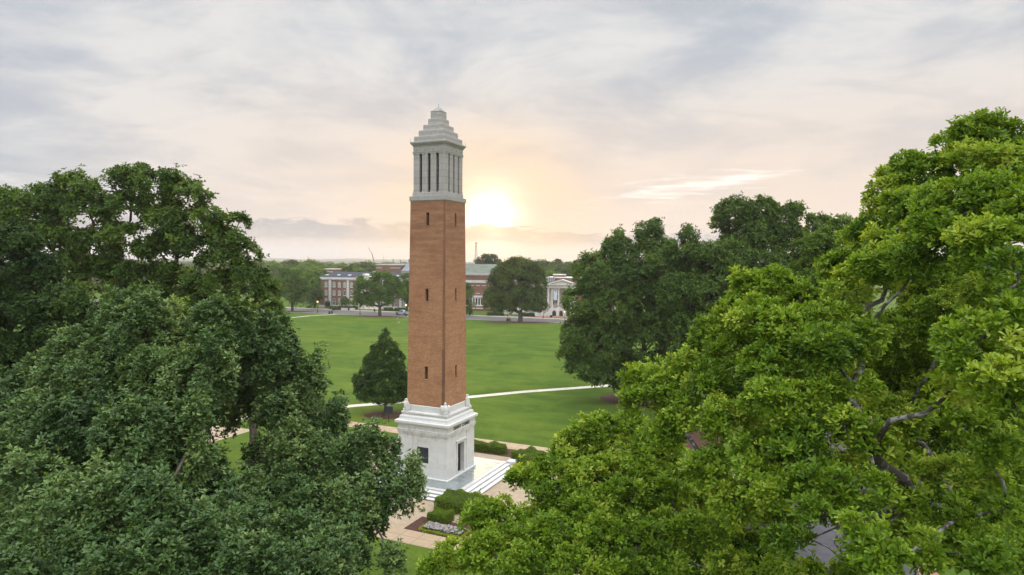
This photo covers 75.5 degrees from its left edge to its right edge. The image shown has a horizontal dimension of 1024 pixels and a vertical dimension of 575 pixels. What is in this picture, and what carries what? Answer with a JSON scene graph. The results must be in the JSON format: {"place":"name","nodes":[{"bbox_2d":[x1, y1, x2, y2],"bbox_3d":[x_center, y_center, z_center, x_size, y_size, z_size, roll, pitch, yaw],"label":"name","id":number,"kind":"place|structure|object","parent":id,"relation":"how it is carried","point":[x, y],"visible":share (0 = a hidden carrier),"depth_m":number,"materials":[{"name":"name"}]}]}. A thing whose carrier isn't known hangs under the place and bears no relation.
{"place":"outdoors","nodes":[
{"label":"outdoors","id":0,"kind":"place"},
{"bbox_2d":[146,260,358,264],"bbox_3d":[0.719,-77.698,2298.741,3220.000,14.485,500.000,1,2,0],"label":"hills","id":1,"kind":"structure","parent":0,"point":[191,260],"depth_m":2233.22,"materials":[{"name":"green plant"}]},
{"bbox_2d":[123,258,407,261],"bbox_3d":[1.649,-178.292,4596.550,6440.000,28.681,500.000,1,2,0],"label":"hills","id":2,"kind":"structure","parent":0,"point":[318,260],"depth_m":4473.12,"materials":[{"name":"green plant"}]},
{"bbox_2d":[96,300,564,322],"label":"road","id":3,"kind":"structure","parent":0,"point":[407,315],"depth_m":251.99,"materials":[{"name":"grey asphalt"}]},
{"bbox_2d":[394,310,408,314],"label":"pickup truck","id":4,"kind":"object","parent":3,"relation":"on","point":[399,312],"visible":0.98,"depth_m":250.82,"materials":[{"name":"silver metal"}]},
{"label":"mulch bed","id":5,"kind":"structure","parent":3,"relation":"on","visible":0},
{"bbox_2d":[273,266,319,310],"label":"street tree","id":6,"kind":"object","parent":5,"relation":"on","point":[296,283],"visible":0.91,"depth_m":260.37,"materials":[{"name":"green plant"}]},
{"bbox_2d":[96,299,566,319],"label":"pavement","id":7,"kind":"structure","parent":0,"point":[472,315],"depth_m":251.43,"materials":[{"name":"concrete"}]},
{"bbox_2d":[125,259,572,263],"bbox_3d":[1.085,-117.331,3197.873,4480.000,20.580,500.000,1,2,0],"label":"hills","id":8,"kind":"structure","parent":0,"point":[354,261],"depth_m":3111.85,"materials":[{"name":"green plant"}]},
{"bbox_2d":[403,516,472,540],"bbox_3d":[-4.166,18.939,51.346,8.300,0.001,2.750,2,3,24],"label":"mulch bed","id":9,"kind":"object","parent":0,"point":[417,524],"visible":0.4,"depth_m":52.37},
{"bbox_2d":[392,458,500,490],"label":"plaza paving","id":10,"kind":"structure","parent":0,"point":[481,467],"depth_m":62.32,"materials":[{"name":"stone"}]},
{"bbox_2d":[394,104,477,481],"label":"bell tower","id":11,"kind":"structure","parent":10,"relation":"on","point":[435,421],"depth_m":62.21,"materials":[{"name":"brown brick"}]},
{"bbox_2d":[458,443,459,470],"bbox_3d":[-5.288,16.280,63.592,0.090,2.880,1.240,2,3,24],"label":"door","id":12,"kind":"structure","parent":11,"relation":"in","point":[459,443],"depth_m":63.88,"materials":[{"name":"black paint"}]},
{"bbox_2d":[407,463,505,491],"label":"plaza","id":13,"kind":"structure","parent":0,"point":[469,486],"depth_m":60.46,"materials":[{"name":"stone"}]},
{"bbox_2d":[395,457,505,490],"bbox_3d":[-7.220,17.801,64.791,10.050,0.052,10.250,2,3,24],"label":"plaza rim","id":14,"kind":"object","parent":13,"relation":"on","point":[479,477],"visible":0.21,"depth_m":62.95,"materials":[{"name":"white stone"}]},
{"bbox_2d":[345,384,609,407],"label":"lawn path","id":15,"kind":"structure","parent":0,"point":[473,396],"depth_m":105.65,"materials":[{"name":"concrete"}]},
{"bbox_2d":[0,260,1023,574],"bbox_3d":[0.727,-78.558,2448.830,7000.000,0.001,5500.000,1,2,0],"label":"ground","id":16,"kind":"structure","parent":0,"point":[500,358],"depth_m":118.64,"materials":[{"name":"green plant"}]},
{"bbox_2d":[0,216,121,393],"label":"broadleaf tree","id":17,"kind":"object","parent":16,"relation":"on","point":[41,309],"visible":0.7,"depth_m":45.07,"materials":[{"name":"green plant"}]},
{"bbox_2d":[0,161,286,340],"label":"tall tree","id":18,"kind":"object","parent":16,"relation":"on","point":[167,216],"visible":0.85,"depth_m":55.85,"materials":[{"name":"green plant"}]},
{"bbox_2d":[61,282,290,469],"bbox_3d":[-31.710,8.943,62.415,21.921,19.189,6.265,1,2,0],"label":"broadleaf tree","id":19,"kind":"object","parent":16,"relation":"on","point":[253,431],"visible":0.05,"depth_m":61.63,"materials":[{"name":"green plant"}]},
{"bbox_2d":[0,280,430,574],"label":"oak tree","id":20,"kind":"object","parent":16,"relation":"on","point":[97,433],"visible":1,"depth_m":30.81,"materials":[{"name":"green plant"}]},
{"bbox_2d":[206,425,248,441],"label":"court","id":21,"kind":"object","parent":16,"relation":"on","point":[239,431],"visible":0.2,"depth_m":79.86,"materials":[{"name":"beige concrete"}]},
{"bbox_2d":[257,260,276,273],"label":"tree","id":22,"kind":"object","parent":16,"relation":"on","point":[270,263],"visible":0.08,"depth_m":417.65,"materials":[{"name":"green plant"}]},
{"bbox_2d":[258,261,283,277],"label":"tree","id":23,"kind":"object","parent":16,"relation":"on","point":[273,267],"visible":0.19,"depth_m":374.82,"materials":[{"name":"green plant"}]},
{"bbox_2d":[272,262,294,278],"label":"tree","id":24,"kind":"object","parent":16,"relation":"on","point":[276,273],"visible":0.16,"depth_m":368.94,"materials":[{"name":"green plant"}]},
{"bbox_2d":[287,259,298,266],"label":"pine tree","id":25,"kind":"object","parent":16,"relation":"on","point":[293,262],"visible":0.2,"depth_m":427.81,"materials":[{"name":"green plant"}]},
{"bbox_2d":[294,261,312,271],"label":"tree","id":26,"kind":"object","parent":16,"relation":"on","point":[304,265],"visible":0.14,"depth_m":396.62,"materials":[{"name":"green plant"}]},
{"bbox_2d":[288,264,324,300],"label":"tree","id":27,"kind":"object","parent":16,"relation":"on","point":[312,272],"visible":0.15,"depth_m":331.35,"materials":[{"name":"green plant"}]},
{"bbox_2d":[304,276,324,307],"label":"street tree","id":28,"kind":"object","parent":16,"relation":"on","point":[317,293],"visible":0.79,"depth_m":279.39,"materials":[{"name":"green plant"}]},
{"bbox_2d":[302,257,330,268],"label":"tree","id":29,"kind":"object","parent":16,"relation":"on","point":[317,263],"visible":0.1,"depth_m":410.67,"materials":[{"name":"green plant"}]},
{"bbox_2d":[305,265,329,294],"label":"tree","id":30,"kind":"object","parent":16,"relation":"on","point":[322,270],"visible":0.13,"depth_m":335.38,"materials":[{"name":"green plant"}]},
{"bbox_2d":[325,301,330,307],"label":"clipped shrub","id":31,"kind":"object","parent":16,"relation":"on","point":[326,303],"visible":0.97,"depth_m":284.27,"materials":[{"name":"green plant"}]},
{"bbox_2d":[91,299,565,319],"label":"kerb","id":32,"kind":"structure","parent":16,"relation":"on","point":[466,315],"depth_m":250.50,"materials":[{"name":"concrete"}]},
{"bbox_2d":[326,268,340,272],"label":"brick building","id":33,"kind":"structure","parent":16,"relation":"on","point":[331,270],"depth_m":339.79,"materials":[{"name":"white paint"}]},
{"bbox_2d":[98,304,572,323],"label":"kerb","id":34,"kind":"structure","parent":16,"relation":"on","point":[400,316],"depth_m":247.23,"materials":[{"name":"concrete"}]},
{"bbox_2d":[331,306,340,309],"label":"hedge","id":35,"kind":"object","parent":16,"relation":"on","point":[336,308],"visible":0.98,"depth_m":272.44,"materials":[{"name":"green plant"}]},
{"bbox_2d":[327,262,347,268],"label":"tree","id":36,"kind":"object","parent":16,"relation":"on","point":[337,265],"visible":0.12,"depth_m":425.25,"materials":[{"name":"green plant"}]},
{"bbox_2d":[328,305,357,308],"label":"hedge","id":37,"kind":"object","parent":16,"relation":"on","point":[344,307],"visible":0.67,"depth_m":277.40,"materials":[{"name":"green plant"}]},
{"bbox_2d":[338,296,350,305],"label":"tree","id":38,"kind":"object","parent":16,"relation":"on","point":[343,300],"visible":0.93,"depth_m":282.33,"materials":[{"name":"green plant"}]},
{"bbox_2d":[341,266,354,271],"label":"tree","id":39,"kind":"object","parent":16,"relation":"on","point":[343,269],"visible":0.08,"depth_m":359.95,"materials":[{"name":"green plant"}]},
{"bbox_2d":[344,262,357,269],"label":"tree","id":40,"kind":"object","parent":16,"relation":"on","point":[349,266],"visible":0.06,"depth_m":420.66,"materials":[{"name":"green plant"}]},
{"bbox_2d":[319,272,408,309],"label":"brick hall","id":41,"kind":"structure","parent":16,"relation":"on","point":[336,286],"depth_m":284.19,"materials":[{"name":"red brick"}]},
{"bbox_2d":[354,260,375,271],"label":"tree","id":42,"kind":"object","parent":16,"relation":"on","point":[363,265],"visible":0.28,"depth_m":398.59,"materials":[{"name":"green plant"}]},
{"bbox_2d":[352,260,379,271],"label":"tree","id":43,"kind":"object","parent":16,"relation":"on","point":[359,268],"visible":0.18,"depth_m":396.97,"materials":[{"name":"green plant"}]},
{"bbox_2d":[348,269,407,315],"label":"spreading oak","id":44,"kind":"object","parent":16,"relation":"on","point":[392,284],"visible":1,"depth_m":243.32,"materials":[{"name":"green plant"}]},
{"bbox_2d":[356,316,403,316],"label":"mulch bed","id":45,"kind":"object","parent":16,"relation":"on","point":[379,316],"visible":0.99,"depth_m":242.59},
{"bbox_2d":[364,411,401,418],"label":"mulch bed","id":46,"kind":"object","parent":16,"relation":"on","point":[382,414],"visible":0.64,"depth_m":89.26,"materials":[{"name":"brown soil"}]},
{"bbox_2d":[351,327,407,412],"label":"conical tree","id":47,"kind":"object","parent":46,"relation":"on","point":[394,373],"visible":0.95,"depth_m":88.74,"materials":[{"name":"green plant"}]},
{"bbox_2d":[383,307,392,310],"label":"hedge","id":48,"kind":"object","parent":16,"relation":"on","point":[388,309],"visible":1,"depth_m":271.71,"materials":[{"name":"green plant"}]},
{"bbox_2d":[385,404,392,421],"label":"historical marker","id":49,"kind":"object","parent":16,"relation":"on","point":[388,409],"visible":1,"depth_m":85.52,"materials":[{"name":"black paint"}]},
{"bbox_2d":[372,259,409,272],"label":"brick block","id":50,"kind":"structure","parent":16,"relation":"on","point":[395,268],"depth_m":321.28,"materials":[{"name":"red brick"}]},
{"bbox_2d":[394,307,407,310],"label":"hedge","id":51,"kind":"object","parent":16,"relation":"on","point":[399,308],"visible":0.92,"depth_m":270.54,"materials":[{"name":"green plant"}]},
{"bbox_2d":[400,273,408,307],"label":"street tree","id":52,"kind":"object","parent":16,"relation":"on","point":[403,277],"visible":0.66,"depth_m":272.21,"materials":[{"name":"green plant"}]},
{"bbox_2d":[388,512,421,527],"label":"court approach","id":53,"kind":"structure","parent":16,"relation":"on","point":[404,521],"depth_m":53.42,"materials":[{"name":"beige concrete"}]},
{"bbox_2d":[413,492,441,501],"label":"front step risers","id":54,"kind":"object","parent":16,"relation":"on","point":[431,497],"depth_m":58.31,"materials":[{"name":"white stone"}]},
{"bbox_2d":[373,480,443,500],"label":"front steps","id":55,"kind":"structure","parent":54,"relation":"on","point":[433,495],"depth_m":58.42,"materials":[{"name":"white stone"}]},
{"bbox_2d":[426,507,454,523],"bbox_3d":[-5.721,18.411,53.421,2.048,1.056,1.845,2,3,24],"label":"hedge","id":56,"kind":"object","parent":16,"relation":"on","point":[440,515],"visible":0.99,"depth_m":53.01,"materials":[{"name":"green plant"}]},
{"bbox_2d":[418,523,470,537],"bbox_3d":[-5.247,18.842,51.315,4.102,0.343,1.877,2,3,24],"label":"lime edging","id":57,"kind":"object","parent":16,"relation":"on","point":[445,534],"visible":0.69,"depth_m":50.75,"materials":[{"name":"green plant"}]},
{"bbox_2d":[422,521,466,536],"bbox_3d":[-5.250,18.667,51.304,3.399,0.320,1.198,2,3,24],"label":"white flowers","id":58,"kind":"object","parent":16,"relation":"on","point":[444,528],"visible":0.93,"depth_m":51.23,"materials":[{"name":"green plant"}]},
{"bbox_2d":[434,489,488,514],"bbox_3d":[-4.325,18.072,56.079,4.220,1.534,3.440,2,3,24],"label":"hedge","id":59,"kind":"object","parent":16,"relation":"on","point":[449,499],"visible":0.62,"depth_m":55.36,"materials":[{"name":"green plant"}]},
{"bbox_2d":[368,441,556,522],"bbox_3d":[-6.731,18.349,65.309,22.500,0.001,20.600,2,3,24],"label":"paver court","id":60,"kind":"object","parent":16,"relation":"on","point":[518,495],"depth_m":59.60,"materials":[{"name":"beige stone"}]},
{"bbox_2d":[474,449,515,456],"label":"mulch strip","id":61,"kind":"object","parent":60,"relation":"on","point":[507,453],"depth_m":72.14,"materials":[{"name":"brown soil"}]},
{"bbox_2d":[474,439,506,454],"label":"hedge","id":62,"kind":"object","parent":61,"relation":"on","point":[493,447],"visible":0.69,"depth_m":72.51,"materials":[{"name":"green plant"}]},
{"bbox_2d":[364,526,579,574],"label":"walk","id":63,"kind":"structure","parent":16,"relation":"on","point":[420,539],"depth_m":50.17,"materials":[{"name":"beige concrete"}]},
{"bbox_2d":[466,282,477,314],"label":"street tree","id":64,"kind":"object","parent":16,"relation":"on","point":[470,293],"visible":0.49,"depth_m":252.14,"materials":[{"name":"green plant"}]},
{"bbox_2d":[473,253,492,263],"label":"pine tree","id":65,"kind":"object","parent":16,"relation":"on","point":[484,258],"visible":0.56,"depth_m":426.09,"materials":[{"name":"green plant"}]},
{"bbox_2d":[469,465,509,493],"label":"step risers","id":66,"kind":"object","parent":16,"relation":"on","point":[490,482],"visible":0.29,"depth_m":62.31,"materials":[{"name":"white stone"}]},
{"bbox_2d":[464,463,511,492],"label":"steps","id":67,"kind":"structure","parent":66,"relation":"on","point":[490,485],"depth_m":62.39,"materials":[{"name":"white stone"}]},
{"bbox_2d":[466,264,515,310],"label":"auditorium","id":68,"kind":"structure","parent":16,"relation":"on","point":[477,275],"depth_m":279.92,"materials":[{"name":"brick"}]},
{"bbox_2d":[484,253,501,263],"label":"pine tree","id":69,"kind":"object","parent":16,"relation":"on","point":[493,257],"visible":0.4,"depth_m":427.45,"materials":[{"name":"green plant"}]},
{"bbox_2d":[224,404,763,483],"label":"walk","id":70,"kind":"structure","parent":16,"relation":"on","point":[515,446],"depth_m":76.58,"materials":[{"name":"beige concrete"}]},
{"bbox_2d":[483,298,504,312],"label":"street tree","id":71,"kind":"object","parent":16,"relation":"on","point":[491,309],"visible":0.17,"depth_m":252.67,"materials":[{"name":"green plant"}]},
{"bbox_2d":[487,312,503,315],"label":"hedge","id":72,"kind":"object","parent":16,"relation":"on","point":[494,314],"visible":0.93,"depth_m":250.85,"materials":[{"name":"green plant"}]},
{"bbox_2d":[506,459,515,464],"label":"step cheeks","id":73,"kind":"object","parent":16,"relation":"on","point":[510,461],"visible":0.25,"depth_m":67.24,"materials":[{"name":"white stone"}]},
{"bbox_2d":[4,259,1023,286],"bbox_3d":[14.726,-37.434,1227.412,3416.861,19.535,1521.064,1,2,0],"label":"distant woods","id":74,"kind":"object","parent":16,"relation":"on","point":[188,264],"visible":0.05,"depth_m":720.66,"materials":[{"name":"green plant"}]},
{"bbox_2d":[486,321,556,322],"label":"mulch bed","id":75,"kind":"object","parent":16,"relation":"on","point":[516,322],"visible":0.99,"depth_m":224.45,"materials":[{"name":"brown soil"}]},
{"bbox_2d":[481,256,550,321],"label":"live oak","id":76,"kind":"object","parent":75,"relation":"on","point":[524,295],"visible":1,"depth_m":223.96,"materials":[{"name":"green plant"}]},
{"bbox_2d":[515,452,540,466],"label":"hedge","id":77,"kind":"object","parent":16,"relation":"on","point":[529,457],"visible":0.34,"depth_m":66.44,"materials":[{"name":"green plant"}]},
{"bbox_2d":[522,312,534,316],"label":"hedge","id":78,"kind":"object","parent":16,"relation":"on","point":[531,314],"visible":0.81,"depth_m":249.38,"materials":[{"name":"green plant"}]},
{"bbox_2d":[510,446,547,458],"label":"hedge","id":79,"kind":"object","parent":16,"relation":"on","point":[521,452],"visible":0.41,"depth_m":69.37,"materials":[{"name":"green plant"}]},
{"bbox_2d":[539,258,552,268],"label":"tree","id":80,"kind":"object","parent":16,"relation":"on","point":[545,263],"visible":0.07,"depth_m":377.16,"materials":[{"name":"green plant"}]},
{"bbox_2d":[540,269,561,276],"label":"tree","id":81,"kind":"object","parent":16,"relation":"on","point":[551,272],"visible":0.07,"depth_m":319.88,"materials":[{"name":"green plant"}]},
{"bbox_2d":[544,264,558,274],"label":"tree","id":82,"kind":"object","parent":16,"relation":"on","point":[548,268],"visible":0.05,"depth_m":357.72,"materials":[{"name":"green plant"}]},
{"bbox_2d":[547,265,567,275],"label":"tree","id":83,"kind":"object","parent":16,"relation":"on","point":[561,270],"visible":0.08,"depth_m":345.86,"materials":[{"name":"green plant"}]},
{"bbox_2d":[552,258,564,265],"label":"pine tree","id":84,"kind":"object","parent":16,"relation":"on","point":[559,260],"visible":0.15,"depth_m":387.56,"materials":[{"name":"plant"}]},
{"bbox_2d":[553,261,563,267],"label":"tree","id":85,"kind":"object","parent":16,"relation":"on","point":[558,264],"visible":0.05,"depth_m":377.90,"materials":[{"name":"green plant"}]},
{"bbox_2d":[503,274,614,317],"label":"portico hall","id":86,"kind":"structure","parent":16,"relation":"on","point":[559,282],"depth_m":254.09,"materials":[{"name":"stone"}]},
{"bbox_2d":[553,289,556,299],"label":"hanging banner","id":87,"kind":"object","parent":86,"relation":"hanging from","point":[555,295],"visible":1,"depth_m":253.26,"materials":[{"name":"white fabric"}]},
{"bbox_2d":[562,266,572,276],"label":"tree","id":88,"kind":"object","parent":16,"relation":"on","point":[566,271],"visible":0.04,"depth_m":345.68,"materials":[{"name":"green plant"}]},
{"bbox_2d":[415,408,780,574],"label":"bright oak","id":89,"kind":"object","parent":16,"relation":"on","point":[632,509],"visible":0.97,"depth_m":23.98,"materials":[{"name":"green plant"}]},
{"bbox_2d":[600,393,659,405],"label":"mulch bed","id":90,"kind":"object","parent":16,"relation":"on","point":[611,398],"visible":0.26,"depth_m":100.62,"materials":[{"name":"brown soil"}]},
{"bbox_2d":[555,217,715,398],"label":"evergreen oak","id":91,"kind":"object","parent":90,"relation":"on","point":[623,283],"visible":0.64,"depth_m":96.59,"materials":[{"name":"green plant"}]},
{"bbox_2d":[684,430,723,448],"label":"mulch bed","id":92,"kind":"object","parent":16,"relation":"on","point":[696,436],"visible":0.13,"depth_m":77.67,"materials":[{"name":"brown soil"}]},
{"bbox_2d":[655,222,764,429],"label":"evergreen oak","id":93,"kind":"object","parent":92,"relation":"on","point":[696,255],"visible":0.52,"depth_m":82.59,"materials":[{"name":"green plant"}]},
{"bbox_2d":[706,191,832,397],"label":"broadleaf tree","id":94,"kind":"object","parent":16,"relation":"on","point":[763,229],"visible":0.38,"depth_m":89.74,"materials":[{"name":"green plant"}]},
{"bbox_2d":[614,107,1023,574],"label":"bright oak","id":95,"kind":"object","parent":16,"relation":"on","point":[945,340],"visible":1,"depth_m":17.00,"materials":[{"name":"green plant"}]},
{"bbox_2d":[778,212,879,555],"bbox_3d":[22.322,7.222,46.318,7.731,24.934,4.912,1,2,0],"label":"broadleaf tree","id":96,"kind":"object","parent":16,"relation":"on","point":[816,246],"visible":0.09,"depth_m":45.31,"materials":[{"name":"green plant"}]},
{"bbox_2d":[861,407,938,574],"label":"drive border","id":97,"kind":"object","parent":16,"relation":"on","point":[935,573],"depth_m":45.21,"materials":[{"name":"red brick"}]},
{"bbox_2d":[0,0,1023,262],"label":"sky","id":98,"kind":"structure","parent":0,"point":[577,121],"materials":[{"name":"white"}]},
{"bbox_2d":[768,414,918,574],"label":"driveway","id":99,"kind":"structure","parent":0,"point":[824,554],"depth_m":49.41,"materials":[{"name":"grey asphalt"}]}
]}

